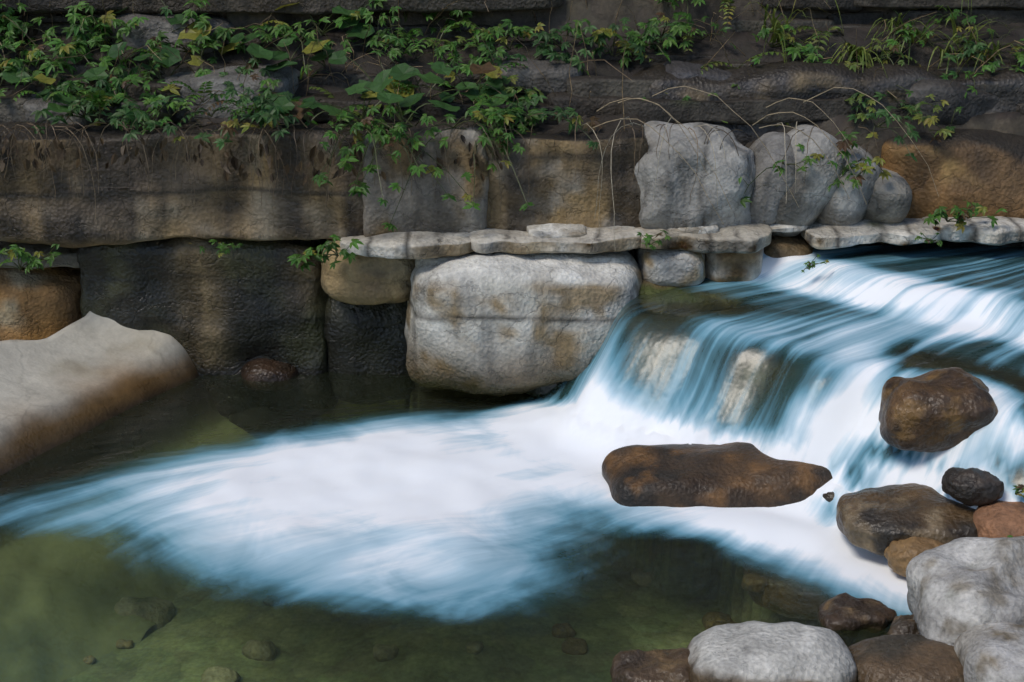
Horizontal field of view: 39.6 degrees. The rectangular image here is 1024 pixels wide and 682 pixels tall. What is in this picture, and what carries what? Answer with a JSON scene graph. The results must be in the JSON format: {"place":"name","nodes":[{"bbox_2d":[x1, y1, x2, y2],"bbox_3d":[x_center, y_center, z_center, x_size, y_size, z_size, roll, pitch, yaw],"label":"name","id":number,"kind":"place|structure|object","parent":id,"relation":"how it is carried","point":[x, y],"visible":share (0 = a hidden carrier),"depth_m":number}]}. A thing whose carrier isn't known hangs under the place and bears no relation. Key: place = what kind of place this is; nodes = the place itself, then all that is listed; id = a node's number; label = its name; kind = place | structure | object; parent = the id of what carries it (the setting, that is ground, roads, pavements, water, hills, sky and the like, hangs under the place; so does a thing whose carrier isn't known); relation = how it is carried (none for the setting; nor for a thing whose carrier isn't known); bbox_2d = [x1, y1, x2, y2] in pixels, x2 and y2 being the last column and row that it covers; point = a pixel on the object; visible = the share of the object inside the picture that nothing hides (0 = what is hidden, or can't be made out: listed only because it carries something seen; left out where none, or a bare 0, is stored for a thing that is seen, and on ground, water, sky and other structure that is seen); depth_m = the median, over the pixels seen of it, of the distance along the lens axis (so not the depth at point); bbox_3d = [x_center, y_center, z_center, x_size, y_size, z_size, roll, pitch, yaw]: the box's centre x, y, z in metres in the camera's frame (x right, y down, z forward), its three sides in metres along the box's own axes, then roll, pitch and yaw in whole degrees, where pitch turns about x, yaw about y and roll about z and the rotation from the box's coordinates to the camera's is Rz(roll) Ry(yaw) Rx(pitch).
{"place":"outdoors","nodes":[
{"label":"outdoors","id":0,"kind":"place"},
{"bbox_2d":[0,245,1023,615],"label":"water stream","id":1,"kind":"structure","parent":0,"point":[462,515],"depth_m":5.97},
{"bbox_2d":[610,647,690,681],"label":"boulder","id":2,"kind":"object","parent":1,"relation":"in","point":[659,665],"visible":0.84,"depth_m":4.64},
{"bbox_2d":[687,621,857,681],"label":"boulder","id":3,"kind":"object","parent":1,"relation":"in","point":[752,651],"visible":0.95,"depth_m":4.53},
{"bbox_2d":[817,592,896,634],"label":"boulder","id":4,"kind":"object","parent":1,"relation":"in","point":[841,613],"visible":0.95,"depth_m":5.01},
{"bbox_2d":[886,614,919,634],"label":"rock","id":5,"kind":"object","parent":1,"relation":"in","point":[902,624],"visible":0.24,"depth_m":4.83},
{"bbox_2d":[848,634,963,681],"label":"boulder","id":6,"kind":"object","parent":1,"relation":"in","point":[904,658],"visible":0.55,"depth_m":4.56},
{"bbox_2d":[884,537,942,576],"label":"boulder","id":7,"kind":"object","parent":1,"relation":"on","point":[899,555],"visible":0.59,"depth_m":5.30},
{"bbox_2d":[879,367,997,451],"bbox_3d":[1.706,0.286,5.705,0.471,0.324,0.384,0,18,0],"label":"boulder","id":8,"kind":"object","parent":1,"relation":"on","point":[944,409],"visible":0.91,"depth_m":5.56},
{"bbox_2d":[906,536,1023,645],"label":"boulder","id":9,"kind":"object","parent":1,"relation":"in","point":[958,587],"visible":0.71,"depth_m":4.76},
{"bbox_2d":[954,622,1023,681],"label":"boulder","id":10,"kind":"object","parent":1,"relation":"on","point":[991,652],"visible":0.84,"depth_m":4.45},
{"bbox_2d":[973,500,1023,537],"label":"boulder","id":11,"kind":"object","parent":1,"relation":"on","point":[997,519],"visible":0.57,"depth_m":5.28},
{"bbox_2d":[0,0,1023,681],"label":"terrain","id":12,"kind":"structure","parent":0,"point":[598,600],"depth_m":6.41},
{"bbox_2d":[0,83,36,95],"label":"rock","id":13,"kind":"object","parent":12,"relation":"on","point":[11,90],"depth_m":7.47},
{"bbox_2d":[0,267,81,340],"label":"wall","id":14,"kind":"structure","parent":12,"relation":"on","point":[38,304],"depth_m":7.47},
{"bbox_2d":[0,241,79,268],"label":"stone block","id":15,"kind":"structure","parent":14,"relation":"on","point":[67,257],"depth_m":7.43},
{"bbox_2d":[0,311,262,681],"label":"boulder","id":16,"kind":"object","parent":12,"relation":"on","point":[90,397],"depth_m":6.58},
{"bbox_2d":[83,655,95,663],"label":"cobble","id":17,"kind":"object","parent":16,"relation":"on","point":[90,659],"visible":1,"depth_m":5.94},
{"bbox_2d":[116,639,133,648],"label":"cobble","id":18,"kind":"object","parent":16,"relation":"on","point":[123,643],"visible":1,"depth_m":6.07},
{"bbox_2d":[114,596,174,629],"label":"submerged rock","id":19,"kind":"object","parent":16,"relation":"on","point":[159,612],"visible":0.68,"depth_m":6.24},
{"bbox_2d":[45,61,245,78],"bbox_3d":[-1.985,-1.482,7.780,1.162,0.142,0.470,0,18,0],"label":"stone ledge","id":20,"kind":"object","parent":12,"relation":"on","point":[163,71],"depth_m":7.57},
{"bbox_2d":[0,60,45,84],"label":"rock","id":21,"kind":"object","parent":20,"relation":"on","point":[32,67],"depth_m":7.55},
{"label":"layered slope","id":22,"kind":"object","parent":21,"relation":"on","visible":0},
{"bbox_2d":[0,24,38,36],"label":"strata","id":23,"kind":"object","parent":22,"relation":"on","point":[32,32],"visible":0.16,"depth_m":7.78},
{"bbox_2d":[0,14,31,17],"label":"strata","id":24,"kind":"object","parent":23,"relation":"on","point":[22,15],"visible":0.1,"depth_m":7.80},
{"bbox_2d":[0,0,121,12],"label":"stone block","id":25,"kind":"structure","parent":24,"relation":"on","point":[42,6],"depth_m":7.68},
{"bbox_2d":[30,12,200,22],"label":"stone block","id":26,"kind":"structure","parent":23,"relation":"on","point":[56,18],"depth_m":7.79},
{"bbox_2d":[111,13,234,52],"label":"bank rock","id":27,"kind":"object","parent":20,"relation":"on","point":[153,26],"visible":0.24,"depth_m":7.68},
{"bbox_2d":[223,34,263,45],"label":"rock","id":28,"kind":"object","parent":20,"relation":"on","point":[227,41],"depth_m":7.71},
{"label":"layered slope","id":29,"kind":"object","parent":20,"relation":"on","visible":0},
{"bbox_2d":[54,24,94,34],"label":"rock","id":30,"kind":"object","parent":29,"relation":"on","point":[59,27],"visible":0.06,"depth_m":7.82},
{"bbox_2d":[77,237,337,417],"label":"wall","id":31,"kind":"structure","parent":12,"relation":"on","point":[223,319],"depth_m":7.42},
{"bbox_2d":[0,121,370,247],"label":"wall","id":32,"kind":"structure","parent":31,"relation":"on","point":[64,216],"depth_m":7.16},
{"bbox_2d":[0,95,35,122],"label":"rock","id":33,"kind":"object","parent":32,"relation":"on","point":[11,109],"depth_m":7.35},
{"bbox_2d":[23,91,93,124],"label":"bank rock","id":34,"kind":"object","parent":32,"relation":"on","point":[30,106],"visible":0.34,"depth_m":7.29},
{"bbox_2d":[92,99,175,126],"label":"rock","id":35,"kind":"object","parent":32,"relation":"on","point":[140,104],"depth_m":7.34},
{"bbox_2d":[26,76,107,95],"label":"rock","id":36,"kind":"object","parent":35,"relation":"on","point":[40,86],"depth_m":7.48},
{"bbox_2d":[114,79,183,105],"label":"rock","id":37,"kind":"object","parent":35,"relation":"on","point":[133,91],"depth_m":7.40},
{"bbox_2d":[161,64,299,122],"bbox_3d":[-1.493,-1.298,7.579,0.782,0.337,0.472,0,18,0],"label":"bank rock","id":38,"kind":"object","parent":32,"relation":"on","point":[282,74],"visible":0.4,"depth_m":7.39},
{"bbox_2d":[200,666,240,681],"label":"cobble","id":39,"kind":"object","parent":12,"relation":"on","point":[218,674],"visible":1,"depth_m":5.68},
{"bbox_2d":[242,640,276,660],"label":"cobble","id":40,"kind":"object","parent":12,"relation":"on","point":[262,650],"visible":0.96,"depth_m":5.90},
{"bbox_2d":[241,358,298,390],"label":"rock","id":41,"kind":"structure","parent":12,"relation":"on","point":[261,374],"depth_m":7.46},
{"bbox_2d":[263,592,285,605],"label":"cobble","id":42,"kind":"object","parent":12,"relation":"on","point":[272,598],"visible":1,"depth_m":6.25},
{"bbox_2d":[298,74,351,87],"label":"strata slope","id":43,"kind":"structure","parent":12,"relation":"on","point":[322,80],"depth_m":7.53},
{"bbox_2d":[324,295,414,404],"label":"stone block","id":44,"kind":"structure","parent":12,"relation":"on","point":[366,352],"depth_m":7.51},
{"bbox_2d":[321,239,414,304],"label":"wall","id":45,"kind":"structure","parent":44,"relation":"on","point":[361,280],"depth_m":7.15},
{"bbox_2d":[340,231,473,258],"bbox_3d":[-0.521,-0.564,7.355,0.729,0.127,0.892,0,18,0],"label":"ledge","id":46,"kind":"object","parent":45,"relation":"on","point":[412,245],"visible":0.37,"depth_m":6.97},
{"bbox_2d":[362,116,488,236],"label":"stone block","id":47,"kind":"structure","parent":46,"relation":"on","point":[418,208],"depth_m":7.03},
{"bbox_2d":[444,232,470,236],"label":"stone slab","id":48,"kind":"structure","parent":46,"relation":"on","point":[464,234],"depth_m":7.08},
{"bbox_2d":[373,644,398,661],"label":"cobble","id":49,"kind":"object","parent":12,"relation":"on","point":[382,652],"visible":1,"depth_m":5.81},
{"bbox_2d":[299,92,563,126],"bbox_3d":[-0.411,-1.248,7.557,1.431,0.164,0.484,0,18,0],"label":"rock ledge","id":50,"kind":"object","parent":12,"relation":"on","point":[343,100],"depth_m":7.35},
{"bbox_2d":[344,70,520,94],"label":"rock","id":51,"kind":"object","parent":12,"relation":"on","point":[356,76],"depth_m":7.52},
{"bbox_2d":[465,641,483,653],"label":"cobble","id":52,"kind":"object","parent":12,"relation":"on","point":[475,647],"visible":1,"depth_m":5.81},
{"bbox_2d":[0,0,1023,537],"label":"plants","id":53,"kind":"object","parent":12,"relation":"on","point":[282,104],"depth_m":7.31},
{"bbox_2d":[404,251,641,395],"bbox_3d":[0.053,-0.191,7.506,1.236,0.781,1.316,0,18,0],"label":"boulder","id":54,"kind":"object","parent":12,"relation":"on","point":[498,323],"depth_m":6.91},
{"bbox_2d":[469,227,643,253],"bbox_3d":[0.224,-0.581,7.360,0.906,0.126,0.875,0,18,0],"label":"ledge","id":55,"kind":"object","parent":54,"relation":"on","point":[493,240],"visible":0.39,"depth_m":6.98},
{"bbox_2d":[526,223,586,237],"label":"flat stone","id":56,"kind":"object","parent":55,"relation":"on","point":[554,230],"visible":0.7,"depth_m":7.09},
{"bbox_2d":[485,114,648,231],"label":"stone block","id":57,"kind":"structure","parent":55,"relation":"on","point":[559,190],"depth_m":7.10},
{"bbox_2d":[605,226,634,229],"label":"flat stone","id":58,"kind":"object","parent":55,"relation":"on","point":[619,227],"visible":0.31,"depth_m":7.14},
{"bbox_2d":[526,382,574,400],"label":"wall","id":59,"kind":"structure","parent":12,"relation":"on","point":[556,391],"depth_m":7.10},
{"bbox_2d":[552,541,570,558],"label":"cobble","id":60,"kind":"object","parent":12,"relation":"on","point":[560,550],"visible":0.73,"depth_m":6.69},
{"bbox_2d":[552,622,575,637],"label":"cobble","id":61,"kind":"object","parent":12,"relation":"on","point":[563,630],"visible":0.98,"depth_m":5.97},
{"bbox_2d":[561,637,587,654],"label":"cobble","id":62,"kind":"object","parent":12,"relation":"on","point":[573,646],"visible":0.99,"depth_m":5.87},
{"bbox_2d":[547,92,633,117],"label":"stone block","id":63,"kind":"structure","parent":12,"relation":"on","point":[588,107],"depth_m":7.37},
{"bbox_2d":[492,55,582,95],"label":"bank rock","id":64,"kind":"object","parent":63,"relation":"on","point":[555,73],"visible":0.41,"depth_m":7.45},
{"bbox_2d":[462,52,728,62],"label":"strata slope","id":65,"kind":"structure","parent":12,"relation":"on","point":[654,57],"depth_m":7.63},
{"bbox_2d":[567,75,654,97],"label":"stone block","id":66,"kind":"structure","parent":12,"relation":"on","point":[634,86],"depth_m":7.39},
{"bbox_2d":[631,566,651,586],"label":"cobble","id":67,"kind":"object","parent":12,"relation":"on","point":[639,577],"visible":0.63,"depth_m":6.45},
{"bbox_2d":[634,121,755,228],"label":"boulder","id":68,"kind":"structure","parent":12,"relation":"on","point":[674,204],"depth_m":7.01},
{"bbox_2d":[637,223,771,253],"bbox_3d":[0.952,-0.597,7.338,0.708,0.126,0.890,0,18,0],"label":"ledge","id":69,"kind":"object","parent":12,"relation":"on","point":[750,238],"visible":0.41,"depth_m":6.98},
{"bbox_2d":[668,226,706,233],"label":"flat stone","id":70,"kind":"object","parent":69,"relation":"on","point":[678,230],"visible":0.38,"depth_m":7.03},
{"bbox_2d":[677,225,718,233],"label":"flat stone","id":71,"kind":"object","parent":69,"relation":"on","point":[707,229],"visible":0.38,"depth_m":7.03},
{"bbox_2d":[749,132,795,225],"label":"boulder","id":72,"kind":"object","parent":69,"relation":"on","point":[769,191],"depth_m":7.08},
{"bbox_2d":[770,224,807,232],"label":"flat stone","id":73,"kind":"object","parent":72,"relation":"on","point":[783,228],"visible":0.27,"depth_m":7.13},
{"bbox_2d":[702,611,731,628],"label":"cobble","id":74,"kind":"object","parent":12,"relation":"on","point":[710,618],"visible":0.69,"depth_m":6.13},
{"bbox_2d":[712,621,736,626],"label":"cobble","id":75,"kind":"object","parent":12,"relation":"on","point":[716,623],"visible":0.16,"depth_m":6.07},
{"bbox_2d":[602,442,849,541],"bbox_3d":[0.995,0.648,6.167,1.214,0.446,0.639,0,18,0],"label":"boulder","id":76,"kind":"object","parent":12,"relation":"on","point":[735,475],"visible":0.52,"depth_m":5.90},
{"bbox_2d":[620,97,865,123],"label":"stone block","id":77,"kind":"structure","parent":12,"relation":"on","point":[749,111],"depth_m":7.31},
{"bbox_2d":[664,60,731,80],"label":"bank rock","id":78,"kind":"object","parent":77,"relation":"on","point":[679,69],"visible":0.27,"depth_m":7.41},
{"bbox_2d":[764,235,813,257],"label":"rock","id":79,"kind":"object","parent":12,"relation":"on","point":[781,247],"depth_m":7.18},
{"bbox_2d":[772,124,846,236],"bbox_3d":[1.480,-0.831,7.352,0.486,0.556,0.650,0,18,0],"label":"boulder","id":80,"kind":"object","parent":79,"relation":"on","point":[813,195],"depth_m":7.06},
{"bbox_2d":[742,555,837,619],"bbox_3d":[1.303,0.911,5.684,0.742,0.297,0.529,0,18,0],"label":"submerged rock","id":81,"kind":"object","parent":12,"relation":"on","point":[790,595],"visible":0.27,"depth_m":5.50},
{"bbox_2d":[741,573,767,592],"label":"cobble","id":82,"kind":"object","parent":81,"relation":"on","point":[755,582],"visible":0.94,"depth_m":5.53},
{"bbox_2d":[633,54,1023,145],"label":"rock ledge","id":83,"kind":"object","parent":12,"relation":"on","point":[798,78],"depth_m":7.35},
{"bbox_2d":[727,62,775,66],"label":"strata slope","id":84,"kind":"structure","parent":83,"relation":"on","point":[736,64],"depth_m":7.59},
{"bbox_2d":[823,481,857,501],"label":"pebble","id":85,"kind":"object","parent":12,"relation":"on","point":[828,496],"visible":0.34,"depth_m":5.81},
{"bbox_2d":[799,218,940,248],"bbox_3d":[1.823,-0.631,7.417,0.702,0.125,0.877,0,18,0],"label":"ledge","id":86,"kind":"object","parent":12,"relation":"on","point":[905,231],"visible":0.34,"depth_m":7.08},
{"bbox_2d":[815,140,880,225],"bbox_3d":[1.685,-0.803,7.367,0.389,0.469,0.634,0,18,0],"label":"boulder","id":87,"kind":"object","parent":86,"relation":"on","point":[840,208],"depth_m":7.09},
{"bbox_2d":[863,168,911,223],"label":"boulder","id":88,"kind":"structure","parent":86,"relation":"on","point":[890,201],"depth_m":7.09},
{"bbox_2d":[888,101,914,117],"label":"rock","id":89,"kind":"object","parent":12,"relation":"on","point":[898,111],"depth_m":7.35},
{"bbox_2d":[836,483,977,555],"bbox_3d":[1.603,0.704,5.520,0.669,0.214,0.423,0,18,0],"label":"boulder","id":90,"kind":"object","parent":12,"relation":"on","point":[877,520],"visible":0.61,"depth_m":5.41},
{"bbox_2d":[941,467,1003,506],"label":"boulder","id":91,"kind":"object","parent":90,"relation":"on","point":[970,487],"visible":1,"depth_m":5.36},
{"bbox_2d":[921,216,1023,245],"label":"ledge","id":92,"kind":"object","parent":12,"relation":"on","point":[1003,231],"visible":0.3,"depth_m":7.05},
{"bbox_2d":[880,128,1023,218],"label":"boulder","id":93,"kind":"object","parent":92,"relation":"on","point":[984,167],"depth_m":7.21},
{"bbox_2d":[905,79,998,124],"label":"bank rock","id":94,"kind":"object","parent":93,"relation":"on","point":[981,102],"visible":0.38,"depth_m":7.32},
{"bbox_2d":[1016,103,1023,115],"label":"strata slope","id":95,"kind":"structure","parent":12,"relation":"on","point":[1020,108],"depth_m":7.36},
{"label":"layered slope","id":96,"kind":"object","parent":12,"relation":"on","visible":0},
{"bbox_2d":[333,40,436,48],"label":"strata slope","id":97,"kind":"structure","parent":96,"relation":"on","point":[351,42],"depth_m":7.68},
{"bbox_2d":[439,39,569,46],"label":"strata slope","id":98,"kind":"structure","parent":96,"relation":"on","point":[517,42],"depth_m":7.72},
{"bbox_2d":[342,22,492,37],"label":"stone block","id":99,"kind":"structure","parent":98,"relation":"on","point":[463,32],"depth_m":7.82},
{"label":"wall","id":100,"kind":"structure","parent":12,"relation":"on"},
{"bbox_2d":[639,277,752,314],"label":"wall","id":101,"kind":"structure","parent":100,"relation":"on","point":[654,299],"depth_m":7.00},
{"bbox_2d":[634,248,704,286],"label":"rock","id":102,"kind":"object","parent":101,"relation":"on","point":[673,267],"depth_m":7.04},
{"bbox_2d":[704,248,763,286],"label":"rock","id":103,"kind":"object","parent":101,"relation":"on","point":[730,267],"depth_m":7.07},
{"bbox_2d":[415,250,630,268],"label":"stone slab","id":104,"kind":"structure","parent":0,"point":[615,257],"depth_m":7.05},
{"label":"layered slope","id":105,"kind":"object","parent":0,"visible":0},
{"bbox_2d":[718,17,835,31],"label":"stone block","id":106,"kind":"structure","parent":105,"relation":"on","point":[736,25],"depth_m":7.81},
{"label":"layered slope","id":107,"kind":"object","parent":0,"visible":0},
{"bbox_2d":[829,24,951,28],"bbox_3d":[2.401,-1.746,8.030,1.400,0.163,0.556,0,18,0],"label":"strata","id":108,"kind":"object","parent":107,"relation":"on","point":[920,26],"visible":0.1,"depth_m":7.77},
{"bbox_2d":[831,11,883,24],"bbox_3d":[1.803,-1.845,8.089,0.737,0.136,0.524,0,18,0],"label":"strata","id":109,"kind":"object","parent":108,"relation":"on","point":[858,18],"visible":0.21,"depth_m":7.85},
{"bbox_2d":[760,0,862,11],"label":"stone block","id":110,"kind":"structure","parent":109,"relation":"on","point":[844,5],"depth_m":7.78},
{"bbox_3d":[3.834,-1.764,8.067,1.664,0.168,0.567,0,18,0],"label":"strata","id":111,"kind":"object","parent":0,"visible":0},
{"bbox_2d":[891,7,1023,25],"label":"stone block","id":112,"kind":"structure","parent":111,"relation":"on","point":[1007,16],"depth_m":7.78},
{"bbox_2d":[854,0,1023,9],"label":"strata","id":113,"kind":"object","parent":112,"relation":"on","point":[933,4],"visible":0.88,"depth_m":7.73},
{"bbox_3d":[-0.946,-1.859,8.088,1.653,0.146,0.549,0,18,0],"label":"strata","id":114,"kind":"object","parent":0,"visible":0},
{"bbox_2d":[113,0,331,14],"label":"stone block","id":115,"kind":"structure","parent":114,"relation":"on","point":[310,7],"depth_m":7.69},
{"bbox_2d":[326,0,562,13],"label":"stone block","id":116,"kind":"structure","parent":114,"relation":"on","point":[423,6],"depth_m":7.69},
{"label":"layered slope","id":117,"kind":"object","parent":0,"visible":0},
{"bbox_2d":[934,62,1023,72],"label":"strata slope","id":118,"kind":"structure","parent":117,"relation":"on","point":[964,68],"depth_m":7.51}
]}

